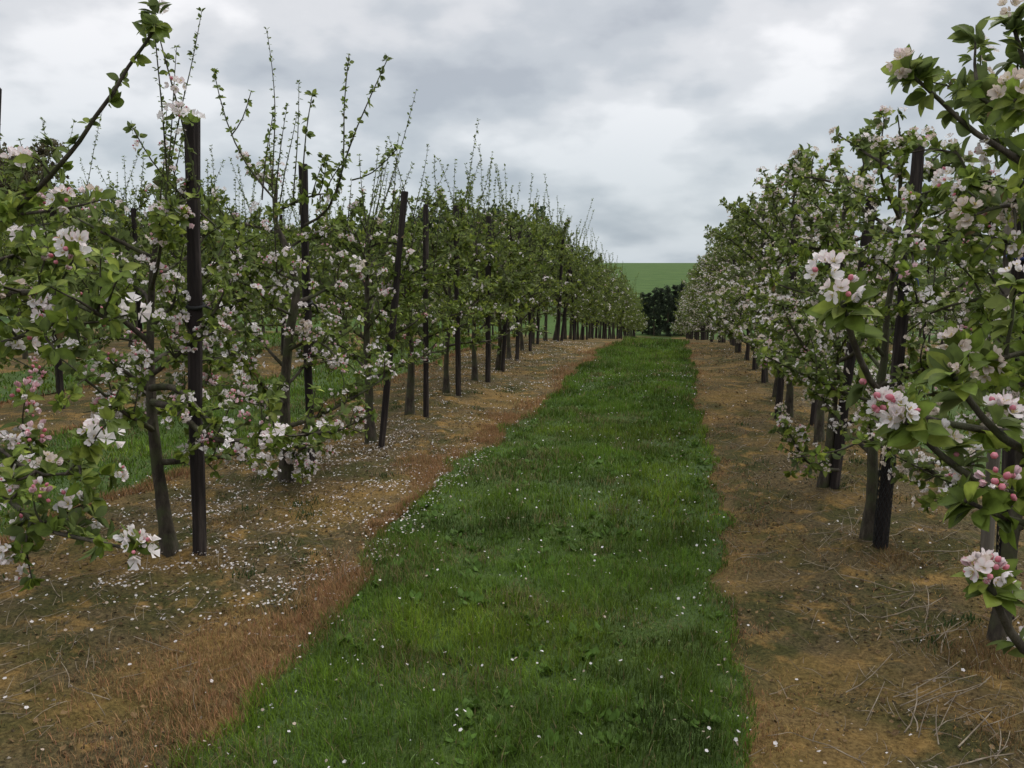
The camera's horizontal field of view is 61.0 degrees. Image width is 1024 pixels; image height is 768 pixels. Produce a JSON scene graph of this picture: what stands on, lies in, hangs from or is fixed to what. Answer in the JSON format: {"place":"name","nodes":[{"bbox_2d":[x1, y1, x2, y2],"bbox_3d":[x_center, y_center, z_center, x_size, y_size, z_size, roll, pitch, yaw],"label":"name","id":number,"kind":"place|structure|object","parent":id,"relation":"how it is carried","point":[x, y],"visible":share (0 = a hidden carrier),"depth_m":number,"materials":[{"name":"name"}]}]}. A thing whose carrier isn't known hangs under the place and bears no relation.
{"place":"outdoors","nodes":[
{"label":"outdoors","id":0,"kind":"place"},
{"bbox_2d":[0,335,552,401],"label":"grass path","id":1,"kind":"structure","parent":0,"point":[10,376],"depth_m":12.26,"materials":[{"name":"green plant"}]},
{"bbox_2d":[0,373,563,767],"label":"bare strip","id":2,"kind":"object","parent":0,"point":[95,637],"visible":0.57,"depth_m":4.22,"materials":[{"name":"soil"}]},
{"bbox_2d":[0,0,173,591],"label":"apple tree","id":3,"kind":"object","parent":2,"relation":"on","point":[67,246],"visible":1,"depth_m":2.51,"materials":[{"name":"green plant"}]},
{"bbox_2d":[0,7,350,556],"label":"apple tree","id":4,"kind":"object","parent":2,"relation":"on","point":[163,213],"visible":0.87,"depth_m":4.43,"materials":[{"name":"green plant"}]},
{"bbox_2d":[184,116,214,555],"bbox_3d":[-1.634,-0.165,4.532,0.159,2.373,0.108,2,8,11],"label":"wooden post","id":5,"kind":"object","parent":2,"relation":"on","point":[195,305],"visible":0.69,"depth_m":4.49,"materials":[{"name":"brown wood"}]},
{"bbox_2d":[203,27,403,483],"bbox_3d":[-1.469,-0.830,6.109,1.375,3.206,1.712,-2,8,-13],"label":"apple tree","id":6,"kind":"object","parent":2,"relation":"on","point":[285,261],"visible":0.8,"depth_m":5.98,"materials":[{"name":"green plant"}]},
{"bbox_2d":[298,163,318,473],"bbox_3d":[-1.479,-0.400,6.378,0.128,2.367,0.089,1,8,3],"label":"wooden post","id":7,"kind":"object","parent":2,"relation":"on","point":[304,217],"visible":0.6,"depth_m":6.32,"materials":[{"name":"brown wood"}]},
{"bbox_2d":[268,132,459,444],"bbox_3d":[-1.266,-0.785,7.518,1.644,2.728,1.599,0,8,-4],"label":"apple tree","id":8,"kind":"object","parent":2,"relation":"on","point":[347,241],"visible":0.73,"depth_m":7.35,"materials":[{"name":"green plant"}]},
{"bbox_2d":[378,191,407,448],"bbox_3d":[-0.995,-0.464,7.234,0.064,2.244,0.061,6,8,-3],"label":"wooden post","id":9,"kind":"object","parent":2,"relation":"on","point":[392,326],"visible":0.76,"depth_m":7.19,"materials":[{"name":"brown wood"}]},
{"bbox_2d":[344,89,498,414],"bbox_3d":[-0.958,-1.192,8.674,1.340,3.190,1.730,-5,9,-30],"label":"apple tree","id":10,"kind":"object","parent":2,"relation":"on","point":[407,308],"visible":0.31,"depth_m":8.54,"materials":[{"name":"green plant"}]},
{"bbox_2d":[423,204,428,417],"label":"wooden post","id":11,"kind":"object","parent":2,"relation":"on","point":[425,329],"visible":0.73,"depth_m":8.63,"materials":[{"name":"brown wood"}]},
{"bbox_2d":[374,154,536,393],"bbox_3d":[-0.768,-1.199,9.926,2.078,2.786,1.798,1,8,3],"label":"apple tree","id":12,"kind":"object","parent":2,"relation":"on","point":[450,230],"visible":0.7,"depth_m":9.95,"materials":[{"name":"green plant"}]},
{"bbox_2d":[453,205,460,395],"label":"wooden post","id":13,"kind":"object","parent":2,"relation":"on","point":[457,353],"visible":0.63,"depth_m":10.01,"materials":[{"name":"brown wood"}]},
{"bbox_2d":[414,118,558,380],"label":"apple tree","id":14,"kind":"object","parent":2,"relation":"on","point":[503,267],"visible":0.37,"depth_m":11.42,"materials":[{"name":"green plant"}]},
{"bbox_2d":[451,145,551,370],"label":"apple tree","id":15,"kind":"object","parent":2,"relation":"on","point":[519,253],"visible":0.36,"depth_m":12.45,"materials":[{"name":"green plant"}]},
{"bbox_2d":[501,225,514,371],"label":"wooden post","id":16,"kind":"object","parent":2,"relation":"on","point":[504,339],"visible":0.45,"depth_m":12.74,"materials":[{"name":"brown wood"}]},
{"bbox_2d":[516,173,597,340],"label":"apple tree","id":17,"kind":"object","parent":2,"relation":"on","point":[568,259],"visible":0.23,"depth_m":17.97,"materials":[{"name":"green plant"}]},
{"bbox_2d":[560,246,573,340],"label":"wooden post","id":18,"kind":"object","parent":2,"relation":"on","point":[563,321],"visible":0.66,"depth_m":19.45,"materials":[{"name":"brown wood"}]},
{"bbox_2d":[550,199,610,338],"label":"apple tree","id":19,"kind":"object","parent":2,"relation":"on","point":[581,307],"visible":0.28,"depth_m":20.71,"materials":[{"name":"green plant"}]},
{"bbox_2d":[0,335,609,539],"bbox_3d":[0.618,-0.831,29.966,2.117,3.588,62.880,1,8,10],"label":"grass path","id":20,"kind":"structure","parent":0,"point":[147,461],"depth_m":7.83,"materials":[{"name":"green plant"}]},
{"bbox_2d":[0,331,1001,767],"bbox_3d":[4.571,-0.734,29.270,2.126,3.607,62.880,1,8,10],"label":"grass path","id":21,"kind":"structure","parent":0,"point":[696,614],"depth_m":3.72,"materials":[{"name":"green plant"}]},
{"bbox_2d":[331,382,723,767],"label":"broad weeds","id":22,"kind":"object","parent":21,"relation":"on","point":[594,651],"visible":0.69,"depth_m":4.32,"materials":[{"name":"green plant"}]},
{"bbox_2d":[0,263,1023,767],"bbox_3d":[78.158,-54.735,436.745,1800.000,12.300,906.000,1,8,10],"label":"ground","id":23,"kind":"structure","parent":0,"point":[670,275],"depth_m":4.95,"materials":[{"name":"soil"}]},
{"bbox_2d":[0,152,33,368],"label":"apple tree","id":24,"kind":"object","parent":23,"relation":"on","point":[29,286],"visible":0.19,"depth_m":8.11,"materials":[{"name":"green plant"}]},
{"bbox_2d":[0,147,72,358],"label":"apple tree","id":25,"kind":"object","parent":23,"relation":"on","point":[24,355],"visible":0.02,"depth_m":13.61,"materials":[{"name":"green plant"}]},
{"bbox_2d":[0,138,89,315],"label":"broadleaf tree","id":26,"kind":"object","parent":23,"relation":"on","point":[41,151],"visible":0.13,"depth_m":41.55,"materials":[{"name":"green plant"}]},
{"bbox_2d":[46,192,64,408],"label":"wooden post","id":27,"kind":"object","parent":23,"relation":"on","point":[60,382],"visible":0.25,"depth_m":9.12,"materials":[{"name":"brown wood"}]},
{"bbox_2d":[17,172,121,346],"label":"apple tree","id":28,"kind":"object","parent":23,"relation":"on","point":[98,276],"visible":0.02,"depth_m":15.23,"materials":[{"name":"green plant"}]},
{"bbox_2d":[0,114,139,406],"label":"apple tree","id":29,"kind":"object","parent":23,"relation":"on","point":[80,198],"visible":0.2,"depth_m":8.95,"materials":[{"name":"green plant"}]},
{"bbox_2d":[41,151,206,366],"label":"apple tree","id":30,"kind":"object","parent":23,"relation":"on","point":[140,232],"visible":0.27,"depth_m":10.31,"materials":[{"name":"green plant"}]},
{"bbox_2d":[71,157,177,346],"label":"apple tree","id":31,"kind":"object","parent":23,"relation":"on","point":[130,342],"visible":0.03,"depth_m":16.25,"materials":[{"name":"green plant"}]},
{"bbox_2d":[130,208,144,361],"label":"wooden post","id":32,"kind":"object","parent":23,"relation":"on","point":[135,238],"visible":0.39,"depth_m":10.29,"materials":[{"name":"brown wood"}]},
{"bbox_2d":[139,140,285,337],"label":"apple tree","id":33,"kind":"object","parent":23,"relation":"on","point":[209,241],"visible":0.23,"depth_m":11.72,"materials":[{"name":"green plant"}]},
{"bbox_2d":[201,144,296,362],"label":"apple tree","id":34,"kind":"object","parent":23,"relation":"on","point":[257,244],"visible":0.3,"depth_m":13.16,"materials":[{"name":"green plant"}]},
{"bbox_2d":[213,157,323,354],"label":"apple tree","id":35,"kind":"object","parent":23,"relation":"on","point":[292,232],"visible":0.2,"depth_m":14.49,"materials":[{"name":"green plant"}]},
{"bbox_2d":[268,182,363,332],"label":"apple tree","id":36,"kind":"object","parent":23,"relation":"on","point":[352,295],"visible":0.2,"depth_m":15.91,"materials":[{"name":"green plant"}]},
{"bbox_2d":[290,181,377,315],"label":"apple tree","id":37,"kind":"object","parent":23,"relation":"on","point":[343,264],"visible":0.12,"depth_m":17.04,"materials":[{"name":"green plant"}]},
{"bbox_2d":[326,193,403,338],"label":"apple tree","id":38,"kind":"object","parent":23,"relation":"on","point":[374,248],"visible":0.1,"depth_m":18.70,"materials":[{"name":"green plant"}]},
{"bbox_2d":[385,213,472,292],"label":"broadleaf tree","id":39,"kind":"object","parent":23,"relation":"on","point":[434,221],"visible":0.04,"depth_m":81.28,"materials":[{"name":"green plant"}]},
{"bbox_2d":[485,216,491,382],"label":"wooden post","id":40,"kind":"object","parent":23,"relation":"on","point":[488,346],"visible":0.69,"depth_m":11.34,"materials":[{"name":"brown wood"}]},
{"bbox_2d":[1,385,982,654],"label":"weeds","id":41,"kind":"object","parent":23,"relation":"on","point":[931,641],"visible":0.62,"depth_m":5.38,"materials":[{"name":"green plant"}]},
{"bbox_2d":[472,202,547,246],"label":"broadleaf tree","id":42,"kind":"object","parent":23,"relation":"on","point":[541,208],"depth_m":84.11,"materials":[{"name":"green plant"}]},
{"bbox_2d":[0,343,1022,767],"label":"soil crumbs","id":43,"kind":"object","parent":23,"relation":"on","point":[468,441],"visible":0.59,"depth_m":4.62,"materials":[{"name":"brown soil"}]},
{"bbox_2d":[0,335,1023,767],"bbox_3d":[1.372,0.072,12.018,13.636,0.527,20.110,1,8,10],"label":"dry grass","id":44,"kind":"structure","parent":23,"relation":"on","point":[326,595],"depth_m":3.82,"materials":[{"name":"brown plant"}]},
{"bbox_2d":[0,348,1023,767],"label":"twig litter","id":45,"kind":"object","parent":23,"relation":"on","point":[916,696],"visible":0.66,"depth_m":3.95,"materials":[{"name":"brown wood"}]},
{"bbox_2d":[460,164,563,359],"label":"apple tree","id":46,"kind":"object","parent":23,"relation":"on","point":[523,299],"visible":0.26,"depth_m":14.07,"materials":[{"name":"green plant"}]},
{"bbox_2d":[0,340,1023,767],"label":"fallen petals","id":47,"kind":"object","parent":23,"relation":"on","point":[366,536],"visible":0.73,"depth_m":5.13,"materials":[{"name":"white plant"}]},
{"bbox_2d":[4,343,1023,767],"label":"dead leaves","id":48,"kind":"object","parent":23,"relation":"on","point":[894,731],"visible":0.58,"depth_m":4.55,"materials":[{"name":"brown plant"}]},
{"bbox_2d":[515,225,521,360],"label":"wooden post","id":49,"kind":"object","parent":23,"relation":"on","point":[517,335],"visible":0.34,"depth_m":14.09,"materials":[{"name":"brown wood"}]},
{"bbox_2d":[473,183,574,350],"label":"apple tree","id":50,"kind":"object","parent":23,"relation":"on","point":[538,299],"visible":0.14,"depth_m":15.57,"materials":[{"name":"green plant"}]},
{"bbox_2d":[528,232,531,350],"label":"wooden post","id":51,"kind":"object","parent":23,"relation":"on","point":[530,333],"visible":0.34,"depth_m":15.45,"materials":[{"name":"brown wood"}]},
{"bbox_2d":[505,191,585,343],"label":"apple tree","id":52,"kind":"object","parent":23,"relation":"on","point":[547,243],"visible":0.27,"depth_m":16.85,"materials":[{"name":"green plant"}]},
{"bbox_2d":[556,239,563,341],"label":"wooden post","id":53,"kind":"object","parent":23,"relation":"on","point":[559,311],"visible":0.67,"depth_m":18.04,"materials":[{"name":"brown wood"}]},
{"bbox_2d":[537,197,591,339],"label":"apple tree","id":54,"kind":"object","parent":23,"relation":"on","point":[578,258],"visible":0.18,"depth_m":19.34,"materials":[{"name":"green plant"}]},
{"bbox_2d":[535,231,606,339],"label":"apple tree","id":55,"kind":"object","parent":23,"relation":"on","point":[595,315],"visible":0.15,"depth_m":23.30,"materials":[{"name":"green plant"}]},
{"bbox_2d":[550,210,609,338],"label":"apple tree","id":56,"kind":"object","parent":23,"relation":"on","point":[581,296],"visible":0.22,"depth_m":22.18,"materials":[{"name":"green plant"}]},
{"bbox_2d":[548,222,615,337],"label":"apple tree","id":57,"kind":"object","parent":23,"relation":"on","point":[604,289],"visible":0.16,"depth_m":26.19,"materials":[{"name":"green plant"}]},
{"bbox_2d":[561,224,613,339],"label":"apple tree","id":58,"kind":"object","parent":23,"relation":"on","point":[595,278],"visible":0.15,"depth_m":24.70,"materials":[{"name":"green plant"}]},
{"bbox_2d":[567,236,619,337],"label":"apple tree","id":59,"kind":"object","parent":23,"relation":"on","point":[612,294],"visible":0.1,"depth_m":28.81,"materials":[{"name":"green plant"}]},
{"bbox_2d":[579,251,615,337],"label":"apple tree","id":60,"kind":"object","parent":23,"relation":"on","point":[606,313],"visible":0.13,"depth_m":27.30,"materials":[{"name":"green plant"}]},
{"bbox_2d":[579,274,626,337],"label":"apple tree","id":61,"kind":"object","parent":23,"relation":"on","point":[615,315],"visible":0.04,"depth_m":30.21,"materials":[{"name":"green plant"}]},
{"bbox_2d":[580,254,625,338],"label":"apple tree","id":62,"kind":"object","parent":23,"relation":"on","point":[617,294],"visible":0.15,"depth_m":32.98,"materials":[{"name":"green plant"}]},
{"bbox_2d":[585,255,634,338],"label":"apple tree","id":63,"kind":"object","parent":23,"relation":"on","point":[619,306],"visible":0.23,"depth_m":31.39,"materials":[{"name":"green plant"}]},
{"bbox_2d":[602,280,632,338],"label":"apple tree","id":64,"kind":"object","parent":23,"relation":"on","point":[628,307],"visible":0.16,"depth_m":35.57,"materials":[{"name":"green plant"}]},
{"bbox_2d":[602,255,633,338],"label":"apple tree","id":65,"kind":"object","parent":23,"relation":"on","point":[626,294],"visible":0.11,"depth_m":34.31,"materials":[{"name":"green plant"}]},
{"bbox_2d":[611,261,635,338],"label":"apple tree","id":66,"kind":"object","parent":23,"relation":"on","point":[626,284],"visible":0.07,"depth_m":37.18,"materials":[{"name":"green plant"}]},
{"bbox_2d":[639,293,655,333],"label":"conifer","id":67,"kind":"object","parent":23,"relation":"on","point":[647,309],"visible":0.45,"depth_m":61.99,"materials":[{"name":"green plant"}]},
{"bbox_2d":[644,287,664,335],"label":"conifer","id":68,"kind":"object","parent":23,"relation":"on","point":[654,297],"visible":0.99,"depth_m":60.97,"materials":[{"name":"green plant"}]},
{"bbox_2d":[655,288,670,334],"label":"conifer","id":69,"kind":"object","parent":23,"relation":"on","point":[661,299],"visible":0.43,"depth_m":61.81,"materials":[{"name":"green plant"}]},
{"bbox_2d":[658,284,675,336],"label":"conifer","id":70,"kind":"object","parent":23,"relation":"on","point":[668,296],"visible":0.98,"depth_m":60.73,"materials":[{"name":"green plant"}]},
{"bbox_2d":[665,285,678,333],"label":"conifer","id":71,"kind":"object","parent":23,"relation":"on","point":[674,295],"visible":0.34,"depth_m":61.55,"materials":[{"name":"green plant"}]},
{"bbox_2d":[673,280,686,335],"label":"conifer","id":72,"kind":"object","parent":23,"relation":"on","point":[681,286],"visible":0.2,"depth_m":60.45,"materials":[{"name":"green plant"}]},
{"bbox_2d":[669,278,691,338],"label":"apple tree","id":73,"kind":"object","parent":23,"relation":"on","point":[678,320],"visible":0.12,"depth_m":40.14,"materials":[{"name":"green plant"}]},
{"bbox_2d":[673,252,708,337],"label":"apple tree","id":74,"kind":"object","parent":23,"relation":"on","point":[688,323],"visible":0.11,"depth_m":27.78,"materials":[{"name":"green plant"}]},
{"bbox_2d":[686,259,709,322],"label":"apple tree","id":75,"kind":"object","parent":23,"relation":"on","point":[696,274],"visible":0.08,"depth_m":23.65,"materials":[{"name":"green plant"}]},
{"bbox_2d":[687,231,732,342],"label":"apple tree","id":76,"kind":"object","parent":23,"relation":"on","point":[692,294],"visible":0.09,"depth_m":20.91,"materials":[{"name":"green plant"}]},
{"bbox_2d":[692,240,731,342],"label":"apple tree","id":77,"kind":"object","parent":23,"relation":"on","point":[701,297],"visible":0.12,"depth_m":19.33,"materials":[{"name":"green plant"}]},
{"bbox_2d":[697,244,732,342],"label":"apple tree","id":78,"kind":"object","parent":23,"relation":"on","point":[725,258],"visible":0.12,"depth_m":17.96,"materials":[{"name":"green plant"}]},
{"bbox_2d":[685,229,746,352],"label":"apple tree","id":79,"kind":"object","parent":23,"relation":"on","point":[726,268],"visible":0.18,"depth_m":15.49,"materials":[{"name":"green plant"}]},
{"bbox_2d":[692,247,742,330],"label":"apple tree","id":80,"kind":"object","parent":23,"relation":"on","point":[703,264],"visible":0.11,"depth_m":22.09,"materials":[{"name":"green plant"}]},
{"bbox_2d":[694,218,742,344],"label":"apple tree","id":81,"kind":"object","parent":23,"relation":"on","point":[706,278],"visible":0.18,"depth_m":16.71,"materials":[{"name":"green plant"}]},
{"bbox_2d":[710,227,786,359],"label":"apple tree","id":82,"kind":"object","parent":23,"relation":"on","point":[729,312],"visible":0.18,"depth_m":14.08,"materials":[{"name":"green plant"}]},
{"bbox_2d":[719,192,803,368],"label":"apple tree","id":83,"kind":"object","parent":23,"relation":"on","point":[746,257],"visible":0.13,"depth_m":12.66,"materials":[{"name":"green plant"}]},
{"bbox_2d":[761,218,766,382],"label":"wooden post","id":84,"kind":"object","parent":23,"relation":"on","point":[763,377],"visible":0.27,"depth_m":11.30,"materials":[{"name":"brown wood"}]},
{"bbox_2d":[774,214,799,419],"bbox_3d":[2.693,-0.626,8.523,0.075,2.169,0.080,4,9,12],"label":"wooden post","id":85,"kind":"object","parent":23,"relation":"on","point":[780,391],"visible":0.21,"depth_m":8.60,"materials":[{"name":"brown wood"}]},
{"bbox_2d":[809,215,836,425],"bbox_3d":[2.953,-0.557,8.274,0.063,2.130,0.060,3,8,1],"label":"wooden post","id":86,"kind":"object","parent":23,"relation":"on","point":[813,411],"visible":0.11,"depth_m":8.37,"materials":[{"name":"brown wood"}]},
{"bbox_2d":[886,250,955,346],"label":"apple tree","id":87,"kind":"object","parent":23,"relation":"on","point":[924,259],"visible":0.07,"depth_m":17.43,"materials":[{"name":"green plant"}]},
{"bbox_2d":[911,214,991,347],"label":"apple tree","id":88,"kind":"object","parent":23,"relation":"on","point":[948,287],"visible":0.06,"depth_m":16.20,"materials":[{"name":"green plant"}]},
{"bbox_2d":[925,223,997,340],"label":"apple tree","id":89,"kind":"object","parent":23,"relation":"on","point":[955,273],"visible":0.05,"depth_m":15.11,"materials":[{"name":"green plant"}]},
{"bbox_2d":[942,210,1009,318],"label":"apple tree","id":90,"kind":"object","parent":23,"relation":"on","point":[989,290],"visible":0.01,"depth_m":13.62,"materials":[{"name":"green plant"}]},
{"bbox_2d":[0,0,1023,262],"label":"sky","id":91,"kind":"structure","parent":0,"point":[655,113],"materials":[{"name":"grey"}]},
{"bbox_2d":[700,337,1001,479],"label":"grass path","id":92,"kind":"structure","parent":0,"point":[953,411],"depth_m":9.30,"materials":[{"name":"green plant"}]},
{"bbox_2d":[688,378,1023,767],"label":"bare strip","id":93,"kind":"object","parent":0,"point":[817,661],"visible":0.42,"depth_m":3.95,"materials":[{"name":"soil"}]},
{"bbox_2d":[708,180,822,397],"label":"apple tree","id":94,"kind":"object","parent":93,"relation":"on","point":[743,230],"visible":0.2,"depth_m":9.94,"materials":[{"name":"green plant"}]},
{"bbox_2d":[702,199,845,381],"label":"apple tree","id":95,"kind":"object","parent":93,"relation":"on","point":[758,209],"visible":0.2,"depth_m":11.36,"materials":[{"name":"green plant"}]},
{"bbox_2d":[710,143,892,417],"bbox_3d":[2.749,-0.979,8.551,1.944,2.786,1.705,6,10,38],"label":"apple tree","id":96,"kind":"object","parent":93,"relation":"on","point":[773,193],"visible":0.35,"depth_m":8.66,"materials":[{"name":"green plant"}]},
{"bbox_2d":[738,144,918,442],"bbox_3d":[2.688,-0.670,7.271,1.608,2.469,1.782,1,8,10],"label":"apple tree","id":97,"kind":"object","parent":93,"relation":"on","point":[765,310],"visible":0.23,"depth_m":7.17,"materials":[{"name":"green plant"}]},
{"bbox_2d":[829,194,876,489],"bbox_3d":[2.288,-0.218,5.860,0.083,2.076,0.075,6,9,14],"label":"wooden post","id":98,"kind":"object","parent":93,"relation":"on","point":[839,440],"visible":0.28,"depth_m":5.88,"materials":[{"name":"brown wood"}]},
{"bbox_2d":[745,132,965,487],"bbox_3d":[2.313,-0.421,5.884,1.495,2.446,1.523,1,8,10],"label":"apple tree","id":99,"kind":"object","parent":93,"relation":"on","point":[788,329],"visible":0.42,"depth_m":5.76,"materials":[{"name":"green plant"}]},
{"bbox_2d":[755,105,1007,541],"bbox_3d":[2.081,-0.276,4.898,1.398,2.448,1.581,1,8,10],"label":"apple tree","id":100,"kind":"object","parent":93,"relation":"on","point":[867,144],"visible":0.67,"depth_m":4.76,"materials":[{"name":"green plant"}]},
{"bbox_2d":[872,144,924,549],"bbox_3d":[2.081,-0.125,4.657,0.133,2.278,0.098,3,8,6],"label":"wooden post","id":101,"kind":"object","parent":93,"relation":"on","point":[882,521],"visible":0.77,"depth_m":4.64,"materials":[{"name":"brown wood"}]},
{"bbox_2d":[787,36,1023,641],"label":"apple tree","id":102,"kind":"object","parent":93,"relation":"on","point":[977,253],"visible":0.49,"depth_m":3.27,"materials":[{"name":"green plant"}]},
{"bbox_2d":[803,0,1023,657],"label":"apple tree","id":103,"kind":"object","parent":93,"relation":"on","point":[953,363],"visible":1,"depth_m":1.70,"materials":[{"name":"green plant"}]},
{"bbox_2d":[980,224,1012,553],"bbox_3d":[2.351,0.164,4.216,0.067,1.848,0.076,4,9,25],"label":"wooden post","id":104,"kind":"object","parent":93,"relation":"on","point":[987,541],"visible":0.12,"depth_m":4.25,"materials":[{"name":"grey wood"}]},
{"bbox_2d":[996,221,1023,620],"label":"wooden post","id":105,"kind":"object","parent":93,"relation":"on","point":[1008,458],"visible":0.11,"depth_m":3.72,"materials":[{"name":"brown wood"}]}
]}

